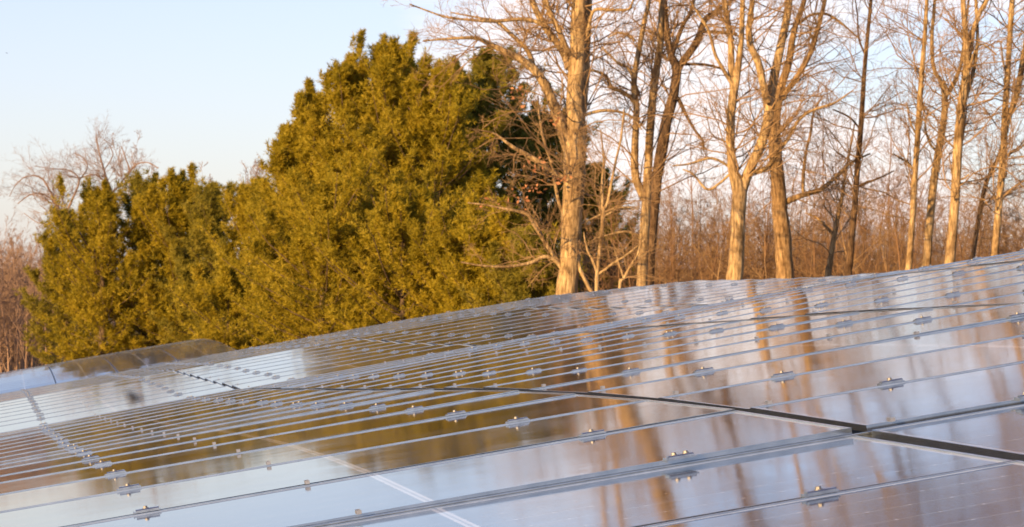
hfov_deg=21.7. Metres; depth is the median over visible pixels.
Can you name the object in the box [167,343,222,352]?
solar panel
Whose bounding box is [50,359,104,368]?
solar panel
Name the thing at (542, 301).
solar panel
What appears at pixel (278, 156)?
pine tree
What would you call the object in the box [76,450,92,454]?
panel clamp
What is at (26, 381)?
solar panel
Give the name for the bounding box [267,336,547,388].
solar panel
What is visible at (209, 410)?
solar panel
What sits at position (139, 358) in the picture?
solar panel
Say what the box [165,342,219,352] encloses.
solar panel
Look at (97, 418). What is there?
solar panel
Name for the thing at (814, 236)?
sapling
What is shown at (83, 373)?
solar panel
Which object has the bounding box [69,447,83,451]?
panel clamp
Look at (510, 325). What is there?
solar panel
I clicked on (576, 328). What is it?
solar panel
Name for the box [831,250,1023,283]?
solar panel
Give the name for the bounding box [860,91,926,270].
sapling
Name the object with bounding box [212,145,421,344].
pine tree
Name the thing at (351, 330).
solar panel
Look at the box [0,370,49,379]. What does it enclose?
solar panel
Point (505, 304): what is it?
solar panel
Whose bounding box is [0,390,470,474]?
solar panel
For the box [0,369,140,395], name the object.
solar panel
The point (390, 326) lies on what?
solar panel
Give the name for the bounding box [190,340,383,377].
solar panel
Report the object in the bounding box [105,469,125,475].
panel clamp
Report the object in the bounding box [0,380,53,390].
solar panel
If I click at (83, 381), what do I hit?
solar panel
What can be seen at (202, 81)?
sky
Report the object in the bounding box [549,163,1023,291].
brush thicket
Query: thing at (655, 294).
solar panel
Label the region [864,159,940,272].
sapling
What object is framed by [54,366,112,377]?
solar panel
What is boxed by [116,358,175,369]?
solar panel
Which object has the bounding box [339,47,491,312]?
pine tree
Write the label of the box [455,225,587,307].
pine tree
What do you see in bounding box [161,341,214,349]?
solar panel
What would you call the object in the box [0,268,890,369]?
ground
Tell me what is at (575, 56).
bare tree
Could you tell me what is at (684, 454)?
panel clamp
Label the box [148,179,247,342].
pine tree
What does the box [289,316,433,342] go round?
solar panel
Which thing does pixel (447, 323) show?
solar panel
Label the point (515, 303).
solar panel
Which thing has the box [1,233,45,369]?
bare tree
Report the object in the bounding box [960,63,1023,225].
bare tree
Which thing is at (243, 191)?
pine tree
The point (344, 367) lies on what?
solar panel
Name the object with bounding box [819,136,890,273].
sapling
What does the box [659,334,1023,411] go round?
solar panel
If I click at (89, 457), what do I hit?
panel clamp
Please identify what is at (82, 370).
solar panel
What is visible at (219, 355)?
solar panel
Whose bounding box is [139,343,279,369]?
solar panel
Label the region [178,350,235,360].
solar panel
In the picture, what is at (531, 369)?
panel clamp
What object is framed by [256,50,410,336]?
pine tree
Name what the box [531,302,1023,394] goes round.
solar panel
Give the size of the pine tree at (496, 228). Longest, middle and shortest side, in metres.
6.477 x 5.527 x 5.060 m
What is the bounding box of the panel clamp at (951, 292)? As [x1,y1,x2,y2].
[945,291,960,295]
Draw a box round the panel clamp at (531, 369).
[525,368,541,371]
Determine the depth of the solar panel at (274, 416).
12.47 m
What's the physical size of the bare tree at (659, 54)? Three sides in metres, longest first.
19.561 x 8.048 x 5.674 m
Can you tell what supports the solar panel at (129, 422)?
attached to the mounting rail
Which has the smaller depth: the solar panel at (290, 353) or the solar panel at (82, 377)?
the solar panel at (290, 353)
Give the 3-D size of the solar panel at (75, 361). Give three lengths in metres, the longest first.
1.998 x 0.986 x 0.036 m
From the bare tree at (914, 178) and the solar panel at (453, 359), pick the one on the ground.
the bare tree at (914, 178)
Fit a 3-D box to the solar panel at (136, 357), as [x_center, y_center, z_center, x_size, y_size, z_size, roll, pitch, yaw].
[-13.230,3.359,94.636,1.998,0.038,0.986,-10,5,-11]
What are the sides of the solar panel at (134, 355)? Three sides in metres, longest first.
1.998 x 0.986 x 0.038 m
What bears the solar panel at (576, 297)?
on the table support
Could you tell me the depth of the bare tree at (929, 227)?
67.96 m
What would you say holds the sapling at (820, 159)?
on the ground
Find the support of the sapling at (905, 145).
on the ground
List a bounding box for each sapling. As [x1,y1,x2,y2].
[656,170,702,283]
[657,99,730,280]
[686,173,754,280]
[705,143,770,273]
[747,166,809,278]
[770,138,832,276]
[772,56,859,275]
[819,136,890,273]
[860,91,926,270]
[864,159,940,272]
[866,62,949,268]
[935,72,1022,261]
[999,198,1023,253]
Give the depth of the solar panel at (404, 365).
18.82 m
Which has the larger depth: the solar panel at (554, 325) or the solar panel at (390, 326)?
the solar panel at (390, 326)
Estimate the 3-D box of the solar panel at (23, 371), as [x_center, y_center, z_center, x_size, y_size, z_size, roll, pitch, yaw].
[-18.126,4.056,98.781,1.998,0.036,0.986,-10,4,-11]
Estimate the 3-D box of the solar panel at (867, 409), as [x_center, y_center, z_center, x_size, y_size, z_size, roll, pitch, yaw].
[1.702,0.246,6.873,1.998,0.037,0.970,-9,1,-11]
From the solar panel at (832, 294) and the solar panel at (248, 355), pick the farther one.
the solar panel at (248, 355)
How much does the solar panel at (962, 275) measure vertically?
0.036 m
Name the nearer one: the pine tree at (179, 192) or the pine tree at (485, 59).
the pine tree at (485, 59)
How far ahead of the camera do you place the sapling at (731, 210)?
105.67 m
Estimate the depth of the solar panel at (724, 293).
25.57 m
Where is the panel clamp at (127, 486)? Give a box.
[117,483,140,490]
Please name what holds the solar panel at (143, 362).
on the table support
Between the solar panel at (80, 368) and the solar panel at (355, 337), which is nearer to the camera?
the solar panel at (355, 337)
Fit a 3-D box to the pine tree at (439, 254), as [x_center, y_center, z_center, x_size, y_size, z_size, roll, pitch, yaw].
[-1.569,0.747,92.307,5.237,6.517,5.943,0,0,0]
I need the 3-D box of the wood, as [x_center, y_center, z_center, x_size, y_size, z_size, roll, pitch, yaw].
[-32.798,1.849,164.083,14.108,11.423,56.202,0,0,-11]
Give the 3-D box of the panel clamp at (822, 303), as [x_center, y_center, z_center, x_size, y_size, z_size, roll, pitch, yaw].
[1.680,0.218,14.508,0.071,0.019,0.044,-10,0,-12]
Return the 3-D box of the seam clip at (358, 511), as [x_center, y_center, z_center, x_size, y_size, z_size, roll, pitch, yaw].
[-0.343,0.554,5.968,0.011,0.010,0.030,-9,1,-11]
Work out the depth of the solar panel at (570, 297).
33.54 m
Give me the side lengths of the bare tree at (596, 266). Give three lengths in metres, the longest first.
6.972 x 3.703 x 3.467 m
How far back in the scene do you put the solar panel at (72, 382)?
35.35 m
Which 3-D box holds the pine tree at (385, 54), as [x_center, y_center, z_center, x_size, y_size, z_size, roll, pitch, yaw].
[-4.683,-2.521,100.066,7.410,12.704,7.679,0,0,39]
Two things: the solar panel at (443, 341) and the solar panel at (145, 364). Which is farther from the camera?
the solar panel at (145, 364)
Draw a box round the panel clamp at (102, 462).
[93,460,111,465]
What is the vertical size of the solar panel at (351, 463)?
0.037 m
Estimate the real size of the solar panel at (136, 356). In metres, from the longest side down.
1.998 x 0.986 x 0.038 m
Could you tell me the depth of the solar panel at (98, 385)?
29.31 m
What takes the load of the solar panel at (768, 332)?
attached to the mounting rail
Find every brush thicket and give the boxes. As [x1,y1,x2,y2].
[529,108,1023,292]
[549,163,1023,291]
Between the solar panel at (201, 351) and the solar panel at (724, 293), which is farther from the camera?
the solar panel at (201, 351)
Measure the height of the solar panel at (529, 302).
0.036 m
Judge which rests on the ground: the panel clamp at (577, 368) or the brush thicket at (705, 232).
the brush thicket at (705, 232)
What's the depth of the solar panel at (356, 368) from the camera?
21.85 m
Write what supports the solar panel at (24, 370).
on the table support
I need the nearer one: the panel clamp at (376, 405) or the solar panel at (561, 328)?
the panel clamp at (376, 405)
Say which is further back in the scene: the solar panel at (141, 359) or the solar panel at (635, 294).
the solar panel at (141, 359)
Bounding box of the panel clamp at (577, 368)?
[570,367,585,371]
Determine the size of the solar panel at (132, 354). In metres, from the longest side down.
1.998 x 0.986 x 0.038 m
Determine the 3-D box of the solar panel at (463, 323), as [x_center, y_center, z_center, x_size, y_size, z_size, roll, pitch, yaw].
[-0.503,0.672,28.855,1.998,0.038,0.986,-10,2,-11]
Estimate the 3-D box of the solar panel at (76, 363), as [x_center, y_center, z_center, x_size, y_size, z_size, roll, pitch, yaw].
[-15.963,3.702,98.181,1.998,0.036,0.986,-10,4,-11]
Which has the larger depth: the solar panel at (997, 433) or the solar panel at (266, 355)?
the solar panel at (266, 355)
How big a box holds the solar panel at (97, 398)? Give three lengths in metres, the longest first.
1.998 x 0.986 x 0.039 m
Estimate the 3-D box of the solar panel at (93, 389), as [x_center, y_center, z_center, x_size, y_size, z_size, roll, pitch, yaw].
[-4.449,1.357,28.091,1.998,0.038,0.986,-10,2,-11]
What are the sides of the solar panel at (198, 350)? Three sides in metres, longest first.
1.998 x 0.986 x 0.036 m
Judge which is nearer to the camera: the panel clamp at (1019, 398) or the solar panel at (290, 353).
the panel clamp at (1019, 398)
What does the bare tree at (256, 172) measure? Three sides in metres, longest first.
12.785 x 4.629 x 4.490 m
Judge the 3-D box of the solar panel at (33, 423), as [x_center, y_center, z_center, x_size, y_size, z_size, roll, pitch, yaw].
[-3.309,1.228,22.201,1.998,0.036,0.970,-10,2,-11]
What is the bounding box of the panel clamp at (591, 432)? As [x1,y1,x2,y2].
[578,429,605,437]
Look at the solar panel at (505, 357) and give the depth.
15.82 m
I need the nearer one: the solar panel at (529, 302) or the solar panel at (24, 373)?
the solar panel at (529, 302)
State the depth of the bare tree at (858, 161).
69.96 m
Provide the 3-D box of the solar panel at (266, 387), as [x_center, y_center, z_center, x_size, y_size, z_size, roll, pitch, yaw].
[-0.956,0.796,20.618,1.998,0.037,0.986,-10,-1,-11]
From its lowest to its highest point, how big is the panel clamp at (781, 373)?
0.019 m
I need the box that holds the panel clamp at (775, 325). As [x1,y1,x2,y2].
[769,323,784,328]
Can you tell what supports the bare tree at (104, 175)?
on the ground
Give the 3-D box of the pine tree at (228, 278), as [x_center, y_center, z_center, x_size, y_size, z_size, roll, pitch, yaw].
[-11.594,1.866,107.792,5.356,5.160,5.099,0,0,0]
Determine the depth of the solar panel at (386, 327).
34.13 m
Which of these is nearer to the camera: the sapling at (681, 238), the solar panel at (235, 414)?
the solar panel at (235, 414)
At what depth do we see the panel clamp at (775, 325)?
12.37 m
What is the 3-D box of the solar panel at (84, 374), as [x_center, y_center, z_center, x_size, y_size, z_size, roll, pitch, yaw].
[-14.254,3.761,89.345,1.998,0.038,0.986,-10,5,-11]
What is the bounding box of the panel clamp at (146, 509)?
[133,506,160,514]
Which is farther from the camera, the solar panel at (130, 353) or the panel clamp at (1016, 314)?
the solar panel at (130, 353)
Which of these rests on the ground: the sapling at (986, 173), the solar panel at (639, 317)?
the sapling at (986, 173)
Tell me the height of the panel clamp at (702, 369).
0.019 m
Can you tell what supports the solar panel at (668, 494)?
attached to the mounting rail
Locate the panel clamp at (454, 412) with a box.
[445,410,466,416]
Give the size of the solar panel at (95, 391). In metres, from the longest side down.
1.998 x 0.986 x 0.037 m
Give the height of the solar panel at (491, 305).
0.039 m
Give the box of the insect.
[125,390,144,407]
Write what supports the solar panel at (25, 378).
on the table support
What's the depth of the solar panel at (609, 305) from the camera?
27.49 m
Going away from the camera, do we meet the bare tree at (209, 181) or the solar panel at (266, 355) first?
the solar panel at (266, 355)
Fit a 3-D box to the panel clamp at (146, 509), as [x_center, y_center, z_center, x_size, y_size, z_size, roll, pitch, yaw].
[-0.939,0.632,6.872,0.071,0.019,0.027,-9,1,-8]
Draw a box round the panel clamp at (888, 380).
[877,377,904,385]
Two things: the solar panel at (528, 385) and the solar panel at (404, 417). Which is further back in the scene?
the solar panel at (528, 385)
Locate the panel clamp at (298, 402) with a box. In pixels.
[289,401,302,406]
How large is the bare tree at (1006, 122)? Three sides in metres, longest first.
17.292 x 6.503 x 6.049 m
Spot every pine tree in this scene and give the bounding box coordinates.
[12,205,116,364]
[33,171,175,361]
[71,167,185,354]
[109,160,224,348]
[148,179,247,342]
[165,251,281,349]
[192,175,280,346]
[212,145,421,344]
[238,121,308,343]
[243,76,343,337]
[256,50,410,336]
[284,27,461,325]
[301,166,488,334]
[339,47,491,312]
[340,53,526,318]
[392,191,513,319]
[428,191,560,312]
[440,62,533,222]
[443,44,592,266]
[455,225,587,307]
[484,100,630,297]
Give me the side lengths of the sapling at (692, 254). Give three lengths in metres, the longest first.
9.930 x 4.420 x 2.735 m
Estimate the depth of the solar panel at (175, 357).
91.32 m
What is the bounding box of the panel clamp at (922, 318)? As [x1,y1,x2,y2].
[913,316,931,321]
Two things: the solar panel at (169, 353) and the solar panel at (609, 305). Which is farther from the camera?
the solar panel at (169, 353)
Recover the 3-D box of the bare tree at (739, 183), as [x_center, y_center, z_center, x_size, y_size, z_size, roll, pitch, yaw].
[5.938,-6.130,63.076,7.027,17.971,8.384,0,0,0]
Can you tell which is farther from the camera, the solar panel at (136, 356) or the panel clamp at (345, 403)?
the solar panel at (136, 356)
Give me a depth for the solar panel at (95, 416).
21.40 m
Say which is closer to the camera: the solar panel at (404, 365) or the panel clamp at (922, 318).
the panel clamp at (922, 318)
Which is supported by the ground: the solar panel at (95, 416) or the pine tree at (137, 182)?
the pine tree at (137, 182)
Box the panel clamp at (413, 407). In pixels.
[405,405,423,410]
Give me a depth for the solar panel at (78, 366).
95.48 m
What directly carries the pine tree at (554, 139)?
on the ground
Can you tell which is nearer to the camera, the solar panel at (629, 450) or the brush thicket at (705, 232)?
the solar panel at (629, 450)
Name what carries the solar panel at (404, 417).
attached to the mounting rail
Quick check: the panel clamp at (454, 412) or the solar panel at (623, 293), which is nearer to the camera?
the panel clamp at (454, 412)
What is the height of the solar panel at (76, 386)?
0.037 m
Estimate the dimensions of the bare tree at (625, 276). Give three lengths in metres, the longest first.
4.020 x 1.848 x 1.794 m
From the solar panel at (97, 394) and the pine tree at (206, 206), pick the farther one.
the pine tree at (206, 206)
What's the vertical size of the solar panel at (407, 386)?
0.038 m
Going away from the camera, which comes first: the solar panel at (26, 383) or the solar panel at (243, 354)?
the solar panel at (243, 354)
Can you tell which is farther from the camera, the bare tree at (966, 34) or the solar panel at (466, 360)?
the bare tree at (966, 34)
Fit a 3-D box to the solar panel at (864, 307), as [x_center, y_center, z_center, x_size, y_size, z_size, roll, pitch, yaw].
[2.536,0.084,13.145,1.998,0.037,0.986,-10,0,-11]
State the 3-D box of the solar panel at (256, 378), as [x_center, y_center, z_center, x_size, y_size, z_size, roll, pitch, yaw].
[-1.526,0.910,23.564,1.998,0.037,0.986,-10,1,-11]
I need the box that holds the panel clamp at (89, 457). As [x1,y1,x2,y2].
[81,455,98,460]
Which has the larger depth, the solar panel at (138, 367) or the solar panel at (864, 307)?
the solar panel at (138, 367)
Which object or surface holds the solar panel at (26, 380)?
on the table support
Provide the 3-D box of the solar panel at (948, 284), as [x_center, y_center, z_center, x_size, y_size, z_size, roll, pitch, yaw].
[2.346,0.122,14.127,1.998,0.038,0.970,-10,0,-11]
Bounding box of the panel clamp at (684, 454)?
[663,450,696,462]
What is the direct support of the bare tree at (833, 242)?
on the ground
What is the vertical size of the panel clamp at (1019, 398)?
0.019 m
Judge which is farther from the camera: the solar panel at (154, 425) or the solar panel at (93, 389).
the solar panel at (93, 389)
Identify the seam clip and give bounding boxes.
[355,509,361,514]
[886,417,894,421]
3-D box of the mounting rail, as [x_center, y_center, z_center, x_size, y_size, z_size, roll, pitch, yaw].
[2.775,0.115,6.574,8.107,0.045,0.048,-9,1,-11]
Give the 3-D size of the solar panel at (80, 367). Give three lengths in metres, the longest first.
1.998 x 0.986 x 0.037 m
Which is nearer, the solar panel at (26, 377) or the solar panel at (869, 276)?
the solar panel at (869, 276)
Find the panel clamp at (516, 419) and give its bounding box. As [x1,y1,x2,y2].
[505,416,529,423]
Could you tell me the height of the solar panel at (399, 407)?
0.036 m
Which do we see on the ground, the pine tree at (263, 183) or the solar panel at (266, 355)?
the pine tree at (263, 183)
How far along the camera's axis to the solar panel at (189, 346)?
97.25 m
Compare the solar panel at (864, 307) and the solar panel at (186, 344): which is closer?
the solar panel at (864, 307)
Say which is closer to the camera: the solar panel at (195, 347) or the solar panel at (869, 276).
the solar panel at (869, 276)
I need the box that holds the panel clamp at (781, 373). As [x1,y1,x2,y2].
[771,371,794,377]
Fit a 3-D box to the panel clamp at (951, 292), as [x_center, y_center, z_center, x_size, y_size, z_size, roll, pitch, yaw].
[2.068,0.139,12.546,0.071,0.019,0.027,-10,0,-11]
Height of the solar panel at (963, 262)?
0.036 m
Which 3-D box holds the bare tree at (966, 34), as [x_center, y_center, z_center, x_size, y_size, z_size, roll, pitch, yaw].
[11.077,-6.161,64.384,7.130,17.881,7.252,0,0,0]
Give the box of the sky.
[0,0,1023,267]
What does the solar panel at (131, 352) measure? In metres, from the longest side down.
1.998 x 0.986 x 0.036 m
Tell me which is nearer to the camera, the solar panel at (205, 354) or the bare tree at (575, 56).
the bare tree at (575, 56)
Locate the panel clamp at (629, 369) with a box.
[621,367,639,372]
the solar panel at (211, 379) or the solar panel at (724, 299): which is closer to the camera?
the solar panel at (724, 299)
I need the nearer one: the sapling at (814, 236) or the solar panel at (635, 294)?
the solar panel at (635, 294)
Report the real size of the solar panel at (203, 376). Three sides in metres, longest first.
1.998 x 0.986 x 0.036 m
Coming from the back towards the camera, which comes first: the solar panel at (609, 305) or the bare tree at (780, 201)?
the bare tree at (780, 201)
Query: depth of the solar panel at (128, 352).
100.82 m
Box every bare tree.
[0,139,125,322]
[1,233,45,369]
[6,259,40,364]
[63,114,158,369]
[67,129,166,295]
[199,162,232,266]
[230,153,271,253]
[381,0,678,294]
[531,67,688,290]
[532,0,756,285]
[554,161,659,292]
[591,0,789,285]
[591,198,686,287]
[623,0,887,279]
[711,0,899,278]
[763,90,887,276]
[776,0,953,275]
[791,0,1012,269]
[830,0,1023,265]
[875,0,1023,263]
[911,88,1023,258]
[918,0,1023,255]
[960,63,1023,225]
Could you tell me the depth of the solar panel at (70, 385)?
33.37 m
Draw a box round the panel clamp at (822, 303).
[814,301,827,305]
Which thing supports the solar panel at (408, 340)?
on the mounting rail
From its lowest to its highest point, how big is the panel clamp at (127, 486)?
0.019 m
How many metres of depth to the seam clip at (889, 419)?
6.19 m
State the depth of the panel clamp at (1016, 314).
9.43 m
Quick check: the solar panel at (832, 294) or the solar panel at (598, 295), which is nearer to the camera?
the solar panel at (832, 294)
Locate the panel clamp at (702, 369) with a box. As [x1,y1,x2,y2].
[693,367,713,372]
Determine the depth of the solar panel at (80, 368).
93.52 m
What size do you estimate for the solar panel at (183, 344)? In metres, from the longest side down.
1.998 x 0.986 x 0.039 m
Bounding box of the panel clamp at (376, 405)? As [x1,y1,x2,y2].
[368,403,385,408]
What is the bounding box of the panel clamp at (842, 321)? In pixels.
[835,320,852,324]
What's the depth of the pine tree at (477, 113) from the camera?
105.57 m
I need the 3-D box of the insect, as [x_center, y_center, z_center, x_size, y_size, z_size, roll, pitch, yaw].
[-0.170,0.061,1.200,0.004,0.009,0.014,-29,-33,27]
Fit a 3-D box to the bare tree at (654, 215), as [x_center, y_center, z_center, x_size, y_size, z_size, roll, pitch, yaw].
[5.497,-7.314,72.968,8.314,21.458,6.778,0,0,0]
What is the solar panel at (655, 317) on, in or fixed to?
attached to the mounting rail
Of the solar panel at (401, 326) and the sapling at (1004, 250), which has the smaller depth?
the solar panel at (401, 326)
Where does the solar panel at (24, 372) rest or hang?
on the table support
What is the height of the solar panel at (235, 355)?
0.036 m
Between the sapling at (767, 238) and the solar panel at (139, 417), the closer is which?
the solar panel at (139, 417)
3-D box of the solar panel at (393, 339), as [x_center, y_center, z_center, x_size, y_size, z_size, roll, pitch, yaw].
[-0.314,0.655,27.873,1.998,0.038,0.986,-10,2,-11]
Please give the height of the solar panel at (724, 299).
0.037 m
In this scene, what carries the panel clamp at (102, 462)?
attached to the solar panel at (399, 407)
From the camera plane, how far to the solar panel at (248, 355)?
31.76 m
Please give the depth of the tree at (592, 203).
105.44 m
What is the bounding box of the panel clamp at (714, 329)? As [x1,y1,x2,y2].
[709,328,722,332]
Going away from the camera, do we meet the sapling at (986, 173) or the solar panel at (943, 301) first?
the solar panel at (943, 301)
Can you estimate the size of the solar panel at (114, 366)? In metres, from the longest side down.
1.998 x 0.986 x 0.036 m
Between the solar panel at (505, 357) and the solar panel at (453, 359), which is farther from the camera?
the solar panel at (453, 359)
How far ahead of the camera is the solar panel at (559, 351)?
14.82 m
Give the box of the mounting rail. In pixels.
[304,431,871,526]
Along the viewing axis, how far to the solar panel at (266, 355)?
29.68 m
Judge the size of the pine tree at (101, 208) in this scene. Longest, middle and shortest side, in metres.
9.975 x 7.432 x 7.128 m
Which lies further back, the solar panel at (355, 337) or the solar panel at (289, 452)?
the solar panel at (355, 337)
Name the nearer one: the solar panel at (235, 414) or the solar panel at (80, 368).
the solar panel at (235, 414)
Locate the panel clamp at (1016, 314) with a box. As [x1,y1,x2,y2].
[1008,312,1023,318]
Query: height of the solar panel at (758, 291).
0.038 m
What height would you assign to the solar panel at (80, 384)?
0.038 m
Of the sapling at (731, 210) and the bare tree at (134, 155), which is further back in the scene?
the bare tree at (134, 155)
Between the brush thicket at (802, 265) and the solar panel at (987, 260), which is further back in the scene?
the brush thicket at (802, 265)
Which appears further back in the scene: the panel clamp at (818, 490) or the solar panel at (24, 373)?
the solar panel at (24, 373)
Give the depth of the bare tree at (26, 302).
155.04 m
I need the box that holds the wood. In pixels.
[0,210,62,372]
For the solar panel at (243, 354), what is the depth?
32.80 m
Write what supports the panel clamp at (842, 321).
attached to the solar panel at (528, 385)
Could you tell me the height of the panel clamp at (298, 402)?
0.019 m
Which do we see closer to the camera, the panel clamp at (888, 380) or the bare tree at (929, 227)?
the panel clamp at (888, 380)
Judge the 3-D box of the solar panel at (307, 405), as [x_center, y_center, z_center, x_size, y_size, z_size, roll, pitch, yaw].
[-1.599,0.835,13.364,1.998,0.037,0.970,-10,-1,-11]
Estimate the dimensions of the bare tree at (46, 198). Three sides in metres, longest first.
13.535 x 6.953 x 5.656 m
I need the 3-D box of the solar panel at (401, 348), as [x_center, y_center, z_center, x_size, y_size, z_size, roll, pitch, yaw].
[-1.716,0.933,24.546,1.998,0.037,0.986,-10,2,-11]
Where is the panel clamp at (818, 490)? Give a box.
[801,486,839,497]
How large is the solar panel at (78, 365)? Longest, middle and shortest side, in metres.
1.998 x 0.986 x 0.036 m
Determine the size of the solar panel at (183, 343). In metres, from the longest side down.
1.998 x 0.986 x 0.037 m
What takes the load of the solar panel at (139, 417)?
attached to the mounting rail
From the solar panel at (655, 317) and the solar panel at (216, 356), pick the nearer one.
the solar panel at (655, 317)
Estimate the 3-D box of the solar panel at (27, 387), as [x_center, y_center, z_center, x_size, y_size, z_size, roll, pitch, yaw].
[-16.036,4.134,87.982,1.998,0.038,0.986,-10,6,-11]
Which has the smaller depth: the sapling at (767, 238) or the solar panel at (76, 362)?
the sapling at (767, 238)
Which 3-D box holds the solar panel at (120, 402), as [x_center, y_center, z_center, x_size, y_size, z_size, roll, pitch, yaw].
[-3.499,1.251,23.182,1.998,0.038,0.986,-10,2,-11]
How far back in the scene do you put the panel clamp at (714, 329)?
13.35 m
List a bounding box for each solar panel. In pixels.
[0,367,47,375]
[0,368,48,376]
[0,369,49,377]
[0,369,136,394]
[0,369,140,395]
[0,369,143,396]
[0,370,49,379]
[0,370,153,397]
[0,370,158,398]
[0,370,162,400]
[0,370,167,401]
[0,371,50,380]
[0,371,176,403]
[0,372,50,381]
[0,373,51,383]
[0,373,183,406]
[0,374,189,409]
[0,375,52,385]
[0,376,52,386]
[0,376,196,413]
[0,378,53,388]
[0,378,204,416]
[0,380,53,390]
[0,380,214,421]
[0,381,54,392]
[0,383,222,425]
[0,386,233,432]
[0,389,244,434]
[0,389,256,438]
[0,389,272,441]
[0,389,284,445]
[0,389,324,452]
[0,389,399,463]
[0,389,433,467]
[0,390,298,448]
[0,390,345,456]
[0,390,371,460]
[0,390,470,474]
[0,390,518,481]
[0,391,575,493]
[0,394,645,510]
[0,399,734,526]
[1,366,47,374]
[1,370,149,396]
[49,357,101,367]
[50,358,103,369]
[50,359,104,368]
[51,357,102,366]
[51,360,106,370]
[52,361,107,373]
[52,362,108,372]
[53,363,109,375]
[53,364,111,375]
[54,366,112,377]
[55,367,113,380]
[55,369,114,380]
[56,370,115,382]
[65,410,851,526]
[103,347,155,357]
[104,348,157,359]
[105,349,157,358]
[106,349,160,360]
[107,350,162,361]
[108,351,163,362]
[110,352,165,363]
[111,353,167,364]
[112,354,169,365]
[113,355,171,367]
[115,357,172,370]
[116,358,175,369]
[117,360,176,371]
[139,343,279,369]
[144,342,287,369]
[147,342,296,369]
[151,341,302,369]
[156,341,314,370]
[157,339,209,347]
[158,339,210,348]
[160,340,213,348]
[161,340,320,370]
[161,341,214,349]
[163,341,217,351]
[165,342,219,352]
[166,340,332,370]
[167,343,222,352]
[168,344,224,354]
[170,345,226,355]
[171,339,344,371]
[172,346,230,357]
[174,347,232,358]
[176,349,234,360]
[177,338,359,373]
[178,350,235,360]
[183,339,373,375]
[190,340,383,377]
[197,341,397,379]
[205,342,413,381]
[213,343,432,384]
[222,344,448,387]
[232,344,471,388]
[244,343,494,388]
[254,341,512,388]
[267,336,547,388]
[281,333,575,389]
[282,317,420,342]
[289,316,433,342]
[297,315,444,341]
[297,330,610,389]
[306,314,458,341]
[314,327,648,389]
[315,313,469,340]
[321,435,1013,526]
[324,312,482,340]
[334,310,500,339]
[334,323,692,389]
[345,309,514,338]
[356,307,539,339]
[356,320,740,390]
[368,308,554,340]
[381,308,573,341]
[381,316,792,389]
[395,308,595,342]
[410,308,618,343]
[410,311,858,389]
[421,295,555,317]
[426,307,640,344]
[434,293,574,315]
[444,306,667,344]
[444,307,932,389]
[446,292,586,314]
[458,290,603,313]
[463,305,702,345]
[470,288,621,312]
[483,302,1019,391]
[484,286,641,311]
[492,304,708,343]
[499,284,660,309]
[514,282,681,308]
[514,292,777,340]
[531,280,711,307]
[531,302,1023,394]
[534,290,791,337]
[549,280,736,308]
[561,280,853,334]
[567,279,756,308]
[588,278,785,308]
[588,316,1023,400]
[589,273,905,331]
[610,277,814,308]
[622,267,959,328]
[634,276,842,307]
[641,460,1023,526]
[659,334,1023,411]
[660,261,1019,325]
[661,273,877,306]
[687,270,903,304]
[703,261,1023,322]
[750,361,1023,433]
[751,267,1023,318]
[788,256,988,290]
[805,274,1023,314]
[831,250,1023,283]
[869,282,1023,310]
[871,251,1023,277]
[871,404,1023,460]
[918,253,1023,271]
[944,292,1023,306]
[970,256,1023,265]
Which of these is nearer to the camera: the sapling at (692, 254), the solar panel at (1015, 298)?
the solar panel at (1015, 298)
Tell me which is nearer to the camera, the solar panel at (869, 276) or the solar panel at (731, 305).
the solar panel at (731, 305)
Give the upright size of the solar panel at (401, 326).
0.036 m
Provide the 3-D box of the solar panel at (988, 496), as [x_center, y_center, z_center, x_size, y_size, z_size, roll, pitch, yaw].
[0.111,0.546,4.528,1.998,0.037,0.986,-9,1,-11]
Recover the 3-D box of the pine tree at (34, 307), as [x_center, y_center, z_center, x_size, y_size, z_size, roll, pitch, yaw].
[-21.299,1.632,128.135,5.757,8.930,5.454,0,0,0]
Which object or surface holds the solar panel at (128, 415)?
attached to the mounting rail
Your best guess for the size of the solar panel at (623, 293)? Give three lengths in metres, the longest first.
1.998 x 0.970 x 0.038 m
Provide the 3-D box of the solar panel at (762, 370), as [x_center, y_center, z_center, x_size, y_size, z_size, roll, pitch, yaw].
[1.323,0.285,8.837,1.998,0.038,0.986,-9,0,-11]
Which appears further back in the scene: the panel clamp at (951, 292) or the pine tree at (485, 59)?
the pine tree at (485, 59)
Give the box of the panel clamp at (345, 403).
[338,402,353,407]
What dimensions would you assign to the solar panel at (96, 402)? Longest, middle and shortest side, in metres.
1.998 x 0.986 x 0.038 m
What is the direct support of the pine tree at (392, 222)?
on the ground
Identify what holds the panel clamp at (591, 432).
attached to the mounting rail
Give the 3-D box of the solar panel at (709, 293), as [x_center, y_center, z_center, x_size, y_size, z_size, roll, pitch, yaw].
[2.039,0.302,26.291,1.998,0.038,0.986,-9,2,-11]
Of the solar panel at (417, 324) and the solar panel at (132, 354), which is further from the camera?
the solar panel at (132, 354)
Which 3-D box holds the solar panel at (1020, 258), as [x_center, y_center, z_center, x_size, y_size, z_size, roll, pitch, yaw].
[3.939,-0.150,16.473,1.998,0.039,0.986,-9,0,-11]
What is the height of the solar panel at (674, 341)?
0.037 m
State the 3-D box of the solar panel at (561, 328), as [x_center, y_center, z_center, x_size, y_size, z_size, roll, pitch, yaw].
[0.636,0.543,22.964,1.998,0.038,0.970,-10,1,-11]
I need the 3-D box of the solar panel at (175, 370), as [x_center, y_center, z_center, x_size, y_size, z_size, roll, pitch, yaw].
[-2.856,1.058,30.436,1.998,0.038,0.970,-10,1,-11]
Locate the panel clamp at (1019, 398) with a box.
[1013,392,1023,401]
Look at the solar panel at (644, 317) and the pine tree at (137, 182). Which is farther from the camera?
the pine tree at (137, 182)
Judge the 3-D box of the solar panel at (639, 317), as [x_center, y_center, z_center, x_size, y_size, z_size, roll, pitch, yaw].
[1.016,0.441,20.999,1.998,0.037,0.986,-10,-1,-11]

